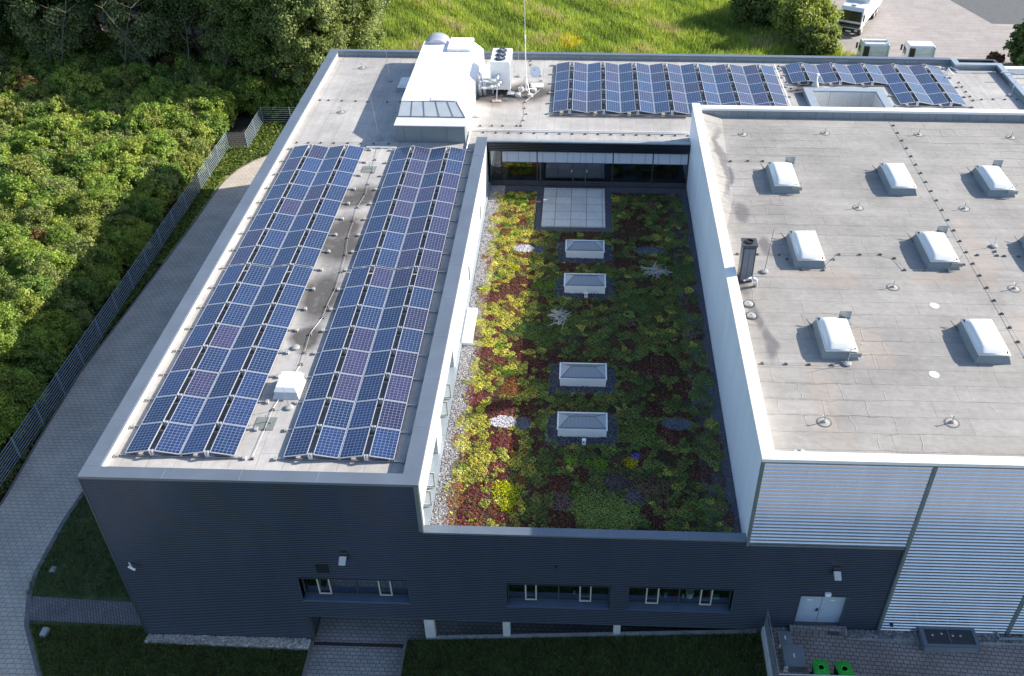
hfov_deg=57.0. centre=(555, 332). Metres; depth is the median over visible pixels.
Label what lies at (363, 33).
tree
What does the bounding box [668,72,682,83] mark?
solar panel
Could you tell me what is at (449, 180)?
solar panel
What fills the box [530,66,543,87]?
satellite dish
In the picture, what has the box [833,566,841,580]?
flood light
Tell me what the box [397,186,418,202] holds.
solar panel
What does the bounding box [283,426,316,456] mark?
solar panel
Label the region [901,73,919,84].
solar panel
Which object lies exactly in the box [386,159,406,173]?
solar panel
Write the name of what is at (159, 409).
solar panel
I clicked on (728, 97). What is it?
solar panel
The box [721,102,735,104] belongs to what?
solar panel
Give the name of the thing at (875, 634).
terrace gravel
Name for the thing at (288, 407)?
lightning rod
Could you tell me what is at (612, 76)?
solar panel
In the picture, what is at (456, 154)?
solar panel
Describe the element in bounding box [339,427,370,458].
solar panel
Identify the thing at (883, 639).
terrace kerb
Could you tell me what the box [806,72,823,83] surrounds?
solar panel
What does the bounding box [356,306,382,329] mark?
solar panel
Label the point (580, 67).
solar panel
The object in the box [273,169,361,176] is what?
mounting rail
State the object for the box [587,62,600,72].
solar panel
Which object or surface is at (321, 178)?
solar panel
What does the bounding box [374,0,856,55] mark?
meadow grass
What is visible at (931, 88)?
solar panel
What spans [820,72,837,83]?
solar panel
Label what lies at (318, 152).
solar panel
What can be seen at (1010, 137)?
roof anchor
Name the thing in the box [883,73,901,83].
solar panel
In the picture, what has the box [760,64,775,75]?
solar panel
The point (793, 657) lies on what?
cover slab
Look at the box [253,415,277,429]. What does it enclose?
drain grate
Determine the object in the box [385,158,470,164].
mounting rail
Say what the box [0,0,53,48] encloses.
tree
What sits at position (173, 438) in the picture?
solar panel
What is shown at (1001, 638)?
guard rail
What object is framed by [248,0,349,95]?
tree
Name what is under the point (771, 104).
mounting rail
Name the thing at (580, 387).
skylights
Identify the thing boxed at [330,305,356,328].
solar panel
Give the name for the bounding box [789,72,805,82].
solar panel
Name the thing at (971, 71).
conduit
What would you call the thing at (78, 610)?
side path
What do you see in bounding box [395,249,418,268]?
solar panel
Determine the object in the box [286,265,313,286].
solar panel
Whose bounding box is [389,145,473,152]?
mounting rail
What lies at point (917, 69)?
solar panel
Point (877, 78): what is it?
solar panel
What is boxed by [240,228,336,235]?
mounting rail
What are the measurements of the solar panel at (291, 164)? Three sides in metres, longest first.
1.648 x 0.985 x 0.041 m
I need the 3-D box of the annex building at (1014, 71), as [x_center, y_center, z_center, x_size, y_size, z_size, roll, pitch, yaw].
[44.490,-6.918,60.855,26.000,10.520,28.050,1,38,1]
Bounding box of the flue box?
[737,238,757,281]
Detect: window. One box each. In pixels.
[297,578,410,603]
[423,453,439,524]
[440,367,455,434]
[489,151,502,181]
[501,152,537,181]
[505,583,611,609]
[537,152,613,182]
[612,154,653,183]
[626,587,734,612]
[651,154,688,184]
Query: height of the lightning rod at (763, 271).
2.401 m
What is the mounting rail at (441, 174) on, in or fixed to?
on the office building at (235, 547)
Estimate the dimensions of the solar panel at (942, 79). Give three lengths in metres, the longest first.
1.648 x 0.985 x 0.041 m
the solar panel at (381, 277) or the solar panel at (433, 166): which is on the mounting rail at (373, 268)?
the solar panel at (381, 277)
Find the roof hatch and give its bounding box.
[272,371,305,399]
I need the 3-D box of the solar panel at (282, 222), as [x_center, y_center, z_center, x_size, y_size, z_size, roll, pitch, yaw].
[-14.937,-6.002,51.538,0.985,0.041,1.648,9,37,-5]
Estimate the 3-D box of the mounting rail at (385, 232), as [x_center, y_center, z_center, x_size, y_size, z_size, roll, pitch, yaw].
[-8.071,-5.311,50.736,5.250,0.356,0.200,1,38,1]
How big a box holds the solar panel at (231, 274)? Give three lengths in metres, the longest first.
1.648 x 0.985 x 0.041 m
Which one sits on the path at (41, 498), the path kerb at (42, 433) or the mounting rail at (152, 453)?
the path kerb at (42, 433)
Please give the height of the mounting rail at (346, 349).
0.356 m
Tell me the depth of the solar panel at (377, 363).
41.98 m
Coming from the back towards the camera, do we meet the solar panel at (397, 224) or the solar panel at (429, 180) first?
the solar panel at (429, 180)
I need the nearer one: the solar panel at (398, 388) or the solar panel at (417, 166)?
the solar panel at (398, 388)
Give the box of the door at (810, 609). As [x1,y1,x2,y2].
[795,596,845,622]
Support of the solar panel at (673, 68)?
on the mounting rail at (757, 65)
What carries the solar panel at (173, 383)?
attached to the mounting rail at (230, 400)
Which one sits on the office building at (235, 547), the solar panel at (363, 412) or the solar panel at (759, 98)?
the solar panel at (363, 412)
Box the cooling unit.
[490,48,514,94]
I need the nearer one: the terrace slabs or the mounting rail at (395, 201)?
the mounting rail at (395, 201)
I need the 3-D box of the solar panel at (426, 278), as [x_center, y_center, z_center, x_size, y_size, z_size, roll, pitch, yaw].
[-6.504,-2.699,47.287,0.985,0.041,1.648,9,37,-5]
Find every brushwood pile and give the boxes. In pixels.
[547,308,570,327]
[640,261,672,279]
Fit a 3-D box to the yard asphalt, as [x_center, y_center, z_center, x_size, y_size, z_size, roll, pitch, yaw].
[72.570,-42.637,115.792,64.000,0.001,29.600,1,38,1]
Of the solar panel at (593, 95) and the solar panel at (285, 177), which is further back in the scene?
the solar panel at (593, 95)
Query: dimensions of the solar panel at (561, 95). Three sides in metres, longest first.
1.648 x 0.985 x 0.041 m
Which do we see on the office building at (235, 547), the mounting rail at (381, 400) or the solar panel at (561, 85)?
the mounting rail at (381, 400)
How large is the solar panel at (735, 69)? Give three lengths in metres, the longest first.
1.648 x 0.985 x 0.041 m
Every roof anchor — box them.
[337,107,345,113]
[738,129,747,136]
[816,415,831,426]
[820,128,829,135]
[852,202,863,210]
[886,281,899,290]
[914,129,923,136]
[944,416,959,427]
[958,203,969,211]
[1006,132,1015,139]
[1007,282,1020,292]
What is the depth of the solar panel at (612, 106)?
63.52 m
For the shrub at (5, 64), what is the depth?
83.99 m
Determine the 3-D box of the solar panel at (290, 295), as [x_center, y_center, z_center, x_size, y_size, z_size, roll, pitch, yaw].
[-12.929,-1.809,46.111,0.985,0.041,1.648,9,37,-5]
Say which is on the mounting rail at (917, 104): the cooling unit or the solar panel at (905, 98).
the solar panel at (905, 98)
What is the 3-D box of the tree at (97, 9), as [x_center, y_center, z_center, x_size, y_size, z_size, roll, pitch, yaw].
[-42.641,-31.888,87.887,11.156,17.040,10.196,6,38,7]
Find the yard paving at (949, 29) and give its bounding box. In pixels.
[830,0,1019,65]
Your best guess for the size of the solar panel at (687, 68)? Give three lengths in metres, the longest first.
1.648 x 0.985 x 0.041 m
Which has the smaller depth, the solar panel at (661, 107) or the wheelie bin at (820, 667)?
the wheelie bin at (820, 667)
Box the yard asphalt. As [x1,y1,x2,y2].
[951,0,1023,23]
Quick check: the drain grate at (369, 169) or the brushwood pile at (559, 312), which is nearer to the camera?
the brushwood pile at (559, 312)
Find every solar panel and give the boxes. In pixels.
[125,422,162,453]
[141,395,176,423]
[154,422,192,454]
[156,370,190,396]
[169,395,205,425]
[170,346,202,371]
[180,423,215,454]
[183,324,214,347]
[183,370,218,398]
[194,396,228,425]
[195,303,225,325]
[196,346,229,372]
[207,283,235,304]
[207,371,240,398]
[209,324,240,349]
[210,423,246,455]
[218,264,245,284]
[220,303,251,326]
[220,347,251,372]
[223,396,257,426]
[228,246,255,265]
[231,283,260,305]
[231,325,261,348]
[235,371,268,399]
[238,229,264,247]
[241,264,269,285]
[242,304,271,326]
[246,347,278,373]
[248,213,272,230]
[252,246,278,266]
[252,284,280,305]
[257,198,280,214]
[257,325,287,349]
[261,229,287,248]
[262,265,288,285]
[265,184,288,199]
[267,304,296,327]
[270,213,294,231]
[272,247,297,266]
[273,170,295,185]
[277,284,305,306]
[278,198,302,215]
[280,157,302,171]
[280,230,305,248]
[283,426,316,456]
[286,184,309,200]
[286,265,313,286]
[288,145,308,158]
[288,214,312,231]
[293,170,316,186]
[294,398,325,427]
[295,247,320,267]
[296,199,319,215]
[300,157,322,172]
[303,230,328,249]
[304,184,326,200]
[304,373,333,400]
[307,145,328,159]
[310,214,334,232]
[311,171,332,185]
[313,349,342,374]
[313,426,346,458]
[317,158,338,172]
[318,199,341,216]
[322,327,349,350]
[323,399,354,428]
[324,145,344,159]
[324,184,347,201]
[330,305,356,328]
[331,171,353,186]
[332,373,362,401]
[337,158,358,172]
[338,285,363,307]
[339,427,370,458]
[340,349,369,375]
[343,145,363,159]
[345,267,369,287]
[348,327,375,351]
[348,400,377,428]
[352,248,376,267]
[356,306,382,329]
[356,374,384,401]
[359,231,381,249]
[362,286,388,308]
[363,350,390,375]
[365,215,387,232]
[369,267,393,288]
[369,427,400,459]
[371,200,392,216]
[371,328,397,351]
[376,186,397,201]
[376,248,399,268]
[377,306,402,329]
[377,400,406,430]
[381,172,401,187]
[382,231,404,250]
[384,286,408,308]
[384,374,412,402]
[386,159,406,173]
[387,215,409,233]
[390,267,413,288]
[391,146,410,160]
[391,350,418,377]
[392,200,413,217]
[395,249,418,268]
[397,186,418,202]
[397,328,423,353]
[401,232,423,250]
[402,172,422,187]
[403,306,428,330]
[406,216,427,233]
[407,159,426,174]
[409,287,432,309]
[411,146,430,160]
[411,201,431,217]
[414,268,437,289]
[415,186,435,202]
[419,172,439,188]
[419,249,441,269]
[424,159,442,174]
[424,232,445,251]
[428,147,446,160]
[428,216,449,234]
[432,201,453,218]
[436,186,456,203]
[440,173,459,188]
[444,159,462,174]
[448,147,465,161]
[553,99,567,111]
[554,89,568,100]
[555,71,569,81]
[555,80,568,90]
[556,62,569,72]
[572,90,586,101]
[572,100,586,112]
[573,71,586,81]
[573,80,586,91]
[574,62,586,72]
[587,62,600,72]
[587,71,600,81]
[587,80,600,91]
[587,90,600,101]
[587,100,601,112]
[605,62,617,72]
[605,71,618,82]
[605,80,619,91]
[606,90,619,101]
[606,100,620,112]
[618,63,631,72]
[619,72,632,82]
[619,81,633,91]
[620,90,634,101]
[621,100,635,112]
[636,63,649,73]
[637,72,650,82]
[638,81,651,92]
[638,90,652,102]
[639,100,654,113]
[649,63,663,73]
[650,72,664,82]
[652,81,666,92]
[653,91,667,102]
[654,101,669,113]
[667,63,680,73]
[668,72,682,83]
[670,81,684,92]
[671,91,686,102]
[673,101,688,113]
[680,63,694,73]
[682,72,697,83]
[684,82,699,92]
[686,91,701,103]
[688,101,702,113]
[698,64,712,74]
[700,73,714,83]
[702,82,717,93]
[704,91,720,103]
[707,102,720,104]
[711,64,726,74]
[714,73,729,83]
[716,82,732,93]
[718,92,735,103]
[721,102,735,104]
[729,64,744,74]
[732,73,747,84]
[734,82,750,93]
[737,92,753,103]
[740,102,754,105]
[742,64,758,74]
[745,73,761,84]
[748,83,764,93]
[751,92,768,104]
[755,103,769,105]
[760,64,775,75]
[763,73,779,84]
[767,83,783,94]
[770,92,787,104]
[785,63,801,73]
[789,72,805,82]
[802,63,818,72]
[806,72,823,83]
[815,63,832,73]
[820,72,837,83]
[833,63,849,73]
[838,72,855,83]
[846,64,864,73]
[851,73,869,83]
[864,64,881,74]
[869,73,887,84]
[877,64,895,74]
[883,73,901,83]
[888,82,908,93]
[894,92,914,103]
[895,64,912,74]
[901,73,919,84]
[907,82,925,93]
[908,64,927,74]
[913,92,933,104]
[914,73,934,84]
[921,83,940,93]
[926,65,944,75]
[927,92,948,104]
[932,73,951,84]
[939,83,958,94]
[946,93,966,104]
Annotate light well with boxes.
[918,627,980,652]
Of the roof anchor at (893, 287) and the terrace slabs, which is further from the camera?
the terrace slabs
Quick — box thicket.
[0,31,316,486]
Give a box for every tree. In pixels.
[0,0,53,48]
[0,0,98,62]
[31,0,77,68]
[39,0,136,46]
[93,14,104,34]
[94,0,154,73]
[99,0,187,62]
[112,0,142,64]
[133,0,222,62]
[166,8,206,76]
[193,0,268,76]
[205,0,322,82]
[211,36,235,74]
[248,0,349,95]
[263,1,362,37]
[315,0,386,49]
[351,0,393,34]
[1002,19,1023,65]
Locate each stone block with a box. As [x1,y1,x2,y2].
[39,627,50,637]
[49,566,56,572]
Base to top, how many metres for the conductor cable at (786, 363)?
0.090 m
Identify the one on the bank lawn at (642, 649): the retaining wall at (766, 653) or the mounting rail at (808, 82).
the retaining wall at (766, 653)
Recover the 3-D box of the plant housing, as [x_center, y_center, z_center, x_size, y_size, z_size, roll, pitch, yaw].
[-7.682,-17.057,64.606,4.500,2.020,13.950,1,38,1]
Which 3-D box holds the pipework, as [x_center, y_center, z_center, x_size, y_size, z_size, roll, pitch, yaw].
[-4.546,-16.907,64.703,1.628,1.678,1.519,1,38,1]
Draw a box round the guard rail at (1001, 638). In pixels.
[996,632,1023,640]
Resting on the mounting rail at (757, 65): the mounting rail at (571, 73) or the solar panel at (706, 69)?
the solar panel at (706, 69)
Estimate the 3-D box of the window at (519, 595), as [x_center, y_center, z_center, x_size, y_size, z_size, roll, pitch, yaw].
[0.126,11.073,40.055,4.450,1.550,0.420,1,38,1]
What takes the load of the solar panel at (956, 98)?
on the mounting rail at (911, 92)
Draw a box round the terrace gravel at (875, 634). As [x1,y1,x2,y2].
[769,627,1023,643]
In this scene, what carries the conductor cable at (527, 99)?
on the office building at (235, 547)
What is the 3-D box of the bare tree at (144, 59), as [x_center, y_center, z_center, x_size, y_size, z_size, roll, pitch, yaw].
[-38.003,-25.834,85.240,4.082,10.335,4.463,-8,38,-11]
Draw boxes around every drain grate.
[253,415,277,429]
[361,163,376,172]
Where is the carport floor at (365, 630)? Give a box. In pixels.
[315,617,735,643]
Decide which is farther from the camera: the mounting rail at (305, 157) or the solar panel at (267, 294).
the mounting rail at (305, 157)
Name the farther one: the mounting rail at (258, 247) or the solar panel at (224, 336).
the mounting rail at (258, 247)
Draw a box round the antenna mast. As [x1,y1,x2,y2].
[515,0,536,97]
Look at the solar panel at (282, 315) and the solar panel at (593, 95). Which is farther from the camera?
the solar panel at (593, 95)
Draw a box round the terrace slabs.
[541,188,604,227]
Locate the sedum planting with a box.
[442,191,734,532]
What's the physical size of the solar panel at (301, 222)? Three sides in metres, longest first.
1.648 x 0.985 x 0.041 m
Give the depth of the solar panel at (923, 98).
64.69 m
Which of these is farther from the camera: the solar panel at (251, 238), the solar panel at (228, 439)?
the solar panel at (251, 238)
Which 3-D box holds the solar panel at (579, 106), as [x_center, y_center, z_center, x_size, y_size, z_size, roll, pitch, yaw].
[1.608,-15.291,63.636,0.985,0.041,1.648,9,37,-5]
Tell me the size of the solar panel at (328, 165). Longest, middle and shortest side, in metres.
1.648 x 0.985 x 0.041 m
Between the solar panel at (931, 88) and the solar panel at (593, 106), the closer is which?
the solar panel at (593, 106)
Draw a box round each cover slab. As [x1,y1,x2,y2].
[777,631,792,647]
[780,644,806,671]
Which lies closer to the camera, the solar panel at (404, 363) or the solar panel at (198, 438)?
the solar panel at (198, 438)
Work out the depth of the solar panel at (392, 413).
39.28 m
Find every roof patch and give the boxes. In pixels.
[928,371,938,377]
[929,303,938,307]
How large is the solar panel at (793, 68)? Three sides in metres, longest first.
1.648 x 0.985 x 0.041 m
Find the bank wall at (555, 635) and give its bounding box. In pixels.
[430,629,756,639]
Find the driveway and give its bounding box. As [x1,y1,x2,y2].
[305,645,402,675]
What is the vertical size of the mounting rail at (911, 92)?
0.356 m
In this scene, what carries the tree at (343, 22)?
on the forest floor at (237, 130)
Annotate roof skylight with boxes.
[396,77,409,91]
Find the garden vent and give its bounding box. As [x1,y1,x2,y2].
[582,438,585,445]
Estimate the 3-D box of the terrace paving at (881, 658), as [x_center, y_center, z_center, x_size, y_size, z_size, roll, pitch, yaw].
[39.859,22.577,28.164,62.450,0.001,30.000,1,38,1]
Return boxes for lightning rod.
[282,386,293,410]
[290,332,299,349]
[370,96,381,140]
[760,231,773,273]
[843,346,851,366]
[990,237,997,247]
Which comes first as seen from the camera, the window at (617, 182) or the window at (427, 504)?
the window at (427, 504)
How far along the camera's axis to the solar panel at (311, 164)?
56.83 m
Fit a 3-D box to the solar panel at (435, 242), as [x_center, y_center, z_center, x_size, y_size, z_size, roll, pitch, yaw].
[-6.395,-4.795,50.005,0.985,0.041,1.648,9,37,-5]
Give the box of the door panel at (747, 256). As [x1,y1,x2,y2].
[740,249,754,280]
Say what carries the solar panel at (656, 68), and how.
on the mounting rail at (757, 65)
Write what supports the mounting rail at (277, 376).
on the office building at (235, 547)
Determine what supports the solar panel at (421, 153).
on the mounting rail at (413, 147)
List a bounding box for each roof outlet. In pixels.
[743,300,754,307]
[745,312,757,319]
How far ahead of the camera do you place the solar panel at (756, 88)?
65.98 m
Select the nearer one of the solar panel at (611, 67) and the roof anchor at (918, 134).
the roof anchor at (918, 134)
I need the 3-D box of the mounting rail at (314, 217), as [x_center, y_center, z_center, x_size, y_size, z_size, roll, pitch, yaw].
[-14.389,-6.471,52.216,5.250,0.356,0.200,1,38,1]
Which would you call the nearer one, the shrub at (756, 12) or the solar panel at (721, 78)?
the solar panel at (721, 78)
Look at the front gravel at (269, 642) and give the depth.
42.20 m
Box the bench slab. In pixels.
[462,308,477,345]
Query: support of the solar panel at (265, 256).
attached to the mounting rail at (258, 247)
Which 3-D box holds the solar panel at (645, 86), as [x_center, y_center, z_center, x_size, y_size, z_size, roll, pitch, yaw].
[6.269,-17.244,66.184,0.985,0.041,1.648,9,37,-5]
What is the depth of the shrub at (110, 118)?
78.77 m
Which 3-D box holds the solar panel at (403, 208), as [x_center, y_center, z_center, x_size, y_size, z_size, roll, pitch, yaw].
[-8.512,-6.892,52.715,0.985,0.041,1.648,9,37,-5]
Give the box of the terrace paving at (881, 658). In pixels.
[770,628,1023,675]
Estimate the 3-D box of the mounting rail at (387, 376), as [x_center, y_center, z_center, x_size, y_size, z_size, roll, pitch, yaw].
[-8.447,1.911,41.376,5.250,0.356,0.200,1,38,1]
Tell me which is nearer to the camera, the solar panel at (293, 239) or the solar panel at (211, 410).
the solar panel at (211, 410)
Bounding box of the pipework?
[478,72,500,102]
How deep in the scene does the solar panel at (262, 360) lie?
42.09 m
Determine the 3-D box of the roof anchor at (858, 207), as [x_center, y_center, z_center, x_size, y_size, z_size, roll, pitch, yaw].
[15.996,-6.726,49.707,0.600,0.360,0.600,1,38,1]
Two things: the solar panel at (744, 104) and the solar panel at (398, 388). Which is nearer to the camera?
the solar panel at (398, 388)
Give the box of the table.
[640,166,657,178]
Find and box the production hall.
[686,103,1023,635]
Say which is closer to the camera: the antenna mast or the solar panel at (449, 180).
the solar panel at (449, 180)
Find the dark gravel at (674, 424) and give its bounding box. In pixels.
[513,242,692,445]
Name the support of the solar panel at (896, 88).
on the mounting rail at (808, 82)
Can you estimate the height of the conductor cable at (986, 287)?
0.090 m
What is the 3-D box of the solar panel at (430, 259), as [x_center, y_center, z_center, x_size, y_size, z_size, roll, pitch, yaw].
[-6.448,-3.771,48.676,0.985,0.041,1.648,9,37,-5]
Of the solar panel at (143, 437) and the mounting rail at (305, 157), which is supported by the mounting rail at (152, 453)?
the solar panel at (143, 437)
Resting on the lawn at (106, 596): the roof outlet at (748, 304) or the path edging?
the path edging
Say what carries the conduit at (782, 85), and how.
on the office building at (235, 547)
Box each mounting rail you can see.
[114,449,246,459]
[131,420,257,430]
[146,393,268,403]
[160,368,279,378]
[174,345,289,354]
[186,322,298,331]
[198,301,306,310]
[209,282,314,290]
[220,262,322,270]
[231,245,329,252]
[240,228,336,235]
[249,212,343,219]
[258,197,349,204]
[266,183,355,189]
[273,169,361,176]
[273,453,405,463]
[281,156,366,162]
[284,424,411,434]
[288,144,371,150]
[294,397,417,407]
[304,371,422,381]
[313,348,428,357]
[321,325,433,334]
[329,304,437,313]
[337,284,442,292]
[344,265,446,273]
[351,247,450,255]
[357,230,454,237]
[363,214,457,221]
[369,199,461,206]
[374,185,464,191]
[380,171,467,177]
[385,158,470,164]
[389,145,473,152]
[547,109,691,115]
[548,99,794,105]
[549,89,790,97]
[550,79,786,87]
[551,61,779,69]
[551,70,782,77]
[779,62,944,69]
[783,71,951,78]
[786,80,958,87]
[888,91,965,97]
[894,101,973,107]
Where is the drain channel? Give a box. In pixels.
[313,642,403,647]
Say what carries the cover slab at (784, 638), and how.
on the terrace paving at (881, 658)
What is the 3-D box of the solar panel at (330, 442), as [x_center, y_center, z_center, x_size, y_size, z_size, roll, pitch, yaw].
[-9.101,4.428,38.042,0.985,0.041,1.648,9,37,-5]
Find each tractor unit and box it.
[855,37,889,56]
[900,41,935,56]
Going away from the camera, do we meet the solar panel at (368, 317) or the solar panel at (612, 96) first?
the solar panel at (368, 317)
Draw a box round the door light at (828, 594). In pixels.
[825,592,831,596]
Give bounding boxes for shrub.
[0,54,33,93]
[19,298,62,323]
[102,111,122,127]
[728,0,778,27]
[767,0,843,44]
[792,20,843,55]
[986,50,1005,62]
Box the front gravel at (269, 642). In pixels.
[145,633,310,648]
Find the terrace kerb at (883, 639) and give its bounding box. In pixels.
[789,624,1023,644]
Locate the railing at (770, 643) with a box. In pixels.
[764,610,853,675]
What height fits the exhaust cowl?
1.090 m
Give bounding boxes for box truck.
[837,0,881,34]
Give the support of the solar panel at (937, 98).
on the mounting rail at (911, 92)
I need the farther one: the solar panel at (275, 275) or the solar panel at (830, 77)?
the solar panel at (830, 77)
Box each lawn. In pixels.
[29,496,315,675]
[401,633,766,675]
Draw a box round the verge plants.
[0,120,287,496]
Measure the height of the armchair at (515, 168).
0.830 m
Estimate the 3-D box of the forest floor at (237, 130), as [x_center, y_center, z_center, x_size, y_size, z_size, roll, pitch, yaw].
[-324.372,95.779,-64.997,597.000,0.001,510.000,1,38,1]
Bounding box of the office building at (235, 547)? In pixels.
[77,49,1023,641]
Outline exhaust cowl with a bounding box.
[811,73,819,86]
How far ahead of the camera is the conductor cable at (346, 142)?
59.58 m
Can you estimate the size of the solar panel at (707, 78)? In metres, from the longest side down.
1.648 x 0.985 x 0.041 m
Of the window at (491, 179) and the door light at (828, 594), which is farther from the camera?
the window at (491, 179)
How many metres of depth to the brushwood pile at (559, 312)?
49.77 m
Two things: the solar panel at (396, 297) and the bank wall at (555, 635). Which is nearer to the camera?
the bank wall at (555, 635)
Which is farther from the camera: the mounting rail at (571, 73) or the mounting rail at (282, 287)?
the mounting rail at (571, 73)
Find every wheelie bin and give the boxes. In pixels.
[809,659,829,674]
[831,660,854,675]
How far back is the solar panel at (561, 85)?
66.31 m
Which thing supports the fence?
on the forest floor at (237, 130)
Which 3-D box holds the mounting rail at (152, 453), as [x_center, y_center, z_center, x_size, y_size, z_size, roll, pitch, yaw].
[-14.978,4.841,37.555,5.250,0.356,0.200,1,38,1]
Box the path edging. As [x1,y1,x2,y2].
[24,490,83,675]
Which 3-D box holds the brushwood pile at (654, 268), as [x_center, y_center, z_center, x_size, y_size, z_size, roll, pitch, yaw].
[5.657,-3.508,53.376,1.734,0.380,1.474,-14,40,-17]
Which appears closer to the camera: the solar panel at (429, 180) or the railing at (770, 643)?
the railing at (770, 643)
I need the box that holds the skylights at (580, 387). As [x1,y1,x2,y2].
[544,242,619,446]
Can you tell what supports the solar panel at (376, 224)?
attached to the mounting rail at (390, 216)
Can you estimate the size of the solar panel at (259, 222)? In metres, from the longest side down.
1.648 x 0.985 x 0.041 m
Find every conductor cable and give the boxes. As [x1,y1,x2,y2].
[250,147,379,459]
[296,141,389,144]
[319,99,400,102]
[482,132,688,136]
[520,60,541,126]
[736,253,965,271]
[760,362,833,365]
[890,119,1023,349]
[958,82,1017,100]
[976,247,1019,256]
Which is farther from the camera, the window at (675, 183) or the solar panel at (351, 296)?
the window at (675, 183)
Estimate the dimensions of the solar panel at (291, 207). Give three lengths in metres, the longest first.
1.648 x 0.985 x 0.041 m
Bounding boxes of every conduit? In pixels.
[366,146,396,147]
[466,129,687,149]
[549,115,685,117]
[773,64,790,105]
[950,67,995,71]
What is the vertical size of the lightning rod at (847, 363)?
1.000 m
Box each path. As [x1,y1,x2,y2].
[0,156,266,675]
[30,596,141,625]
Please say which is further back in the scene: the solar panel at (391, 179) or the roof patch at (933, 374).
the solar panel at (391, 179)
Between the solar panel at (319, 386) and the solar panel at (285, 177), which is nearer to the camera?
the solar panel at (319, 386)
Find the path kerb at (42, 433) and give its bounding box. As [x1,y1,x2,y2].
[0,155,266,505]
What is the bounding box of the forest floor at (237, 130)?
[0,0,389,491]
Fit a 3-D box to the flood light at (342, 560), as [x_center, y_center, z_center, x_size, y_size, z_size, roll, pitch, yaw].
[-8.693,9.239,38.435,0.280,0.346,0.486,1,38,1]
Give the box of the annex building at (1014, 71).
[1001,66,1023,87]
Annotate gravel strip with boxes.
[430,185,505,524]
[505,186,740,532]
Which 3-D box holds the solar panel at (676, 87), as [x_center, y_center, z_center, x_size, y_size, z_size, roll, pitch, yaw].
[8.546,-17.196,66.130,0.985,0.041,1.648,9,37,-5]
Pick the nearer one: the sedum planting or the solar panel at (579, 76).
the sedum planting
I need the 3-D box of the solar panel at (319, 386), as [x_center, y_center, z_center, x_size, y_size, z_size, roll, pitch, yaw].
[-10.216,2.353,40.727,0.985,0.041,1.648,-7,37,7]
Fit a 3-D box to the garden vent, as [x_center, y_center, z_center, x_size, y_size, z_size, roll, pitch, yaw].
[1.278,4.949,42.455,0.180,0.340,0.170,1,38,1]
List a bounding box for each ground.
[0,264,161,501]
[157,2,615,262]
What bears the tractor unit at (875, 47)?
on the yard paving at (949, 29)
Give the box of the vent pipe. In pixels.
[743,276,757,287]
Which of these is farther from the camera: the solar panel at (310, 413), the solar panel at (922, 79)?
the solar panel at (922, 79)
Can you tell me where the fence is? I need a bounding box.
[0,107,295,485]
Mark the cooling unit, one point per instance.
(501, 62)
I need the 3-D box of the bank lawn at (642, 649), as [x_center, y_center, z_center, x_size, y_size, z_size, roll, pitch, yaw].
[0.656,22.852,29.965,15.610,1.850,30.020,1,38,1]
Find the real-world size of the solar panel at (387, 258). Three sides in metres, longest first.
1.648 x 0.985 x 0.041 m
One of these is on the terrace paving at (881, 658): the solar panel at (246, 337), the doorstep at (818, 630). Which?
the doorstep at (818, 630)
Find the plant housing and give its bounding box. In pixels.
[394,32,483,142]
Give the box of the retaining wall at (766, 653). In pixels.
[761,627,772,675]
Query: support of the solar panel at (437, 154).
on the mounting rail at (413, 147)
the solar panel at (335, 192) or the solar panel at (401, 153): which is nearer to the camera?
the solar panel at (335, 192)
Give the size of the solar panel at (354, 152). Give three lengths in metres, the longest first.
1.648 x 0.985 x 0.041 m
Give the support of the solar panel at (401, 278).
on the mounting rail at (410, 290)
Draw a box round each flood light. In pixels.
[338,551,346,565]
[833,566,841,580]
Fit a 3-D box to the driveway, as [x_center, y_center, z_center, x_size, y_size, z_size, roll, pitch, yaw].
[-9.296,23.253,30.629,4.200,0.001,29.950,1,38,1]
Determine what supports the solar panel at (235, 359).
on the mounting rail at (277, 376)
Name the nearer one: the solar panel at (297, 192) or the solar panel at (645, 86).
the solar panel at (297, 192)
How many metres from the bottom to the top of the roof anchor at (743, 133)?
0.360 m
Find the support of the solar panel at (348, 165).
on the mounting rail at (298, 170)
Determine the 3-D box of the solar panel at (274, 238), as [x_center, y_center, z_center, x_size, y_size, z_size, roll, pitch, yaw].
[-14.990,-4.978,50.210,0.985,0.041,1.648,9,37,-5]
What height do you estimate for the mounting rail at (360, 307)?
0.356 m
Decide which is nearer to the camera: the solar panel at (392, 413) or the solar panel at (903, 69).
the solar panel at (392, 413)
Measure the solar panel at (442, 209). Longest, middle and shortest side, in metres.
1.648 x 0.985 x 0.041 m
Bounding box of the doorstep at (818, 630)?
[791,625,844,634]
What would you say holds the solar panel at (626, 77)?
on the mounting rail at (571, 73)
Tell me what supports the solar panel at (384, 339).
on the office building at (235, 547)
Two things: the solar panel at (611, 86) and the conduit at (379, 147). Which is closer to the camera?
the conduit at (379, 147)
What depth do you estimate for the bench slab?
49.16 m

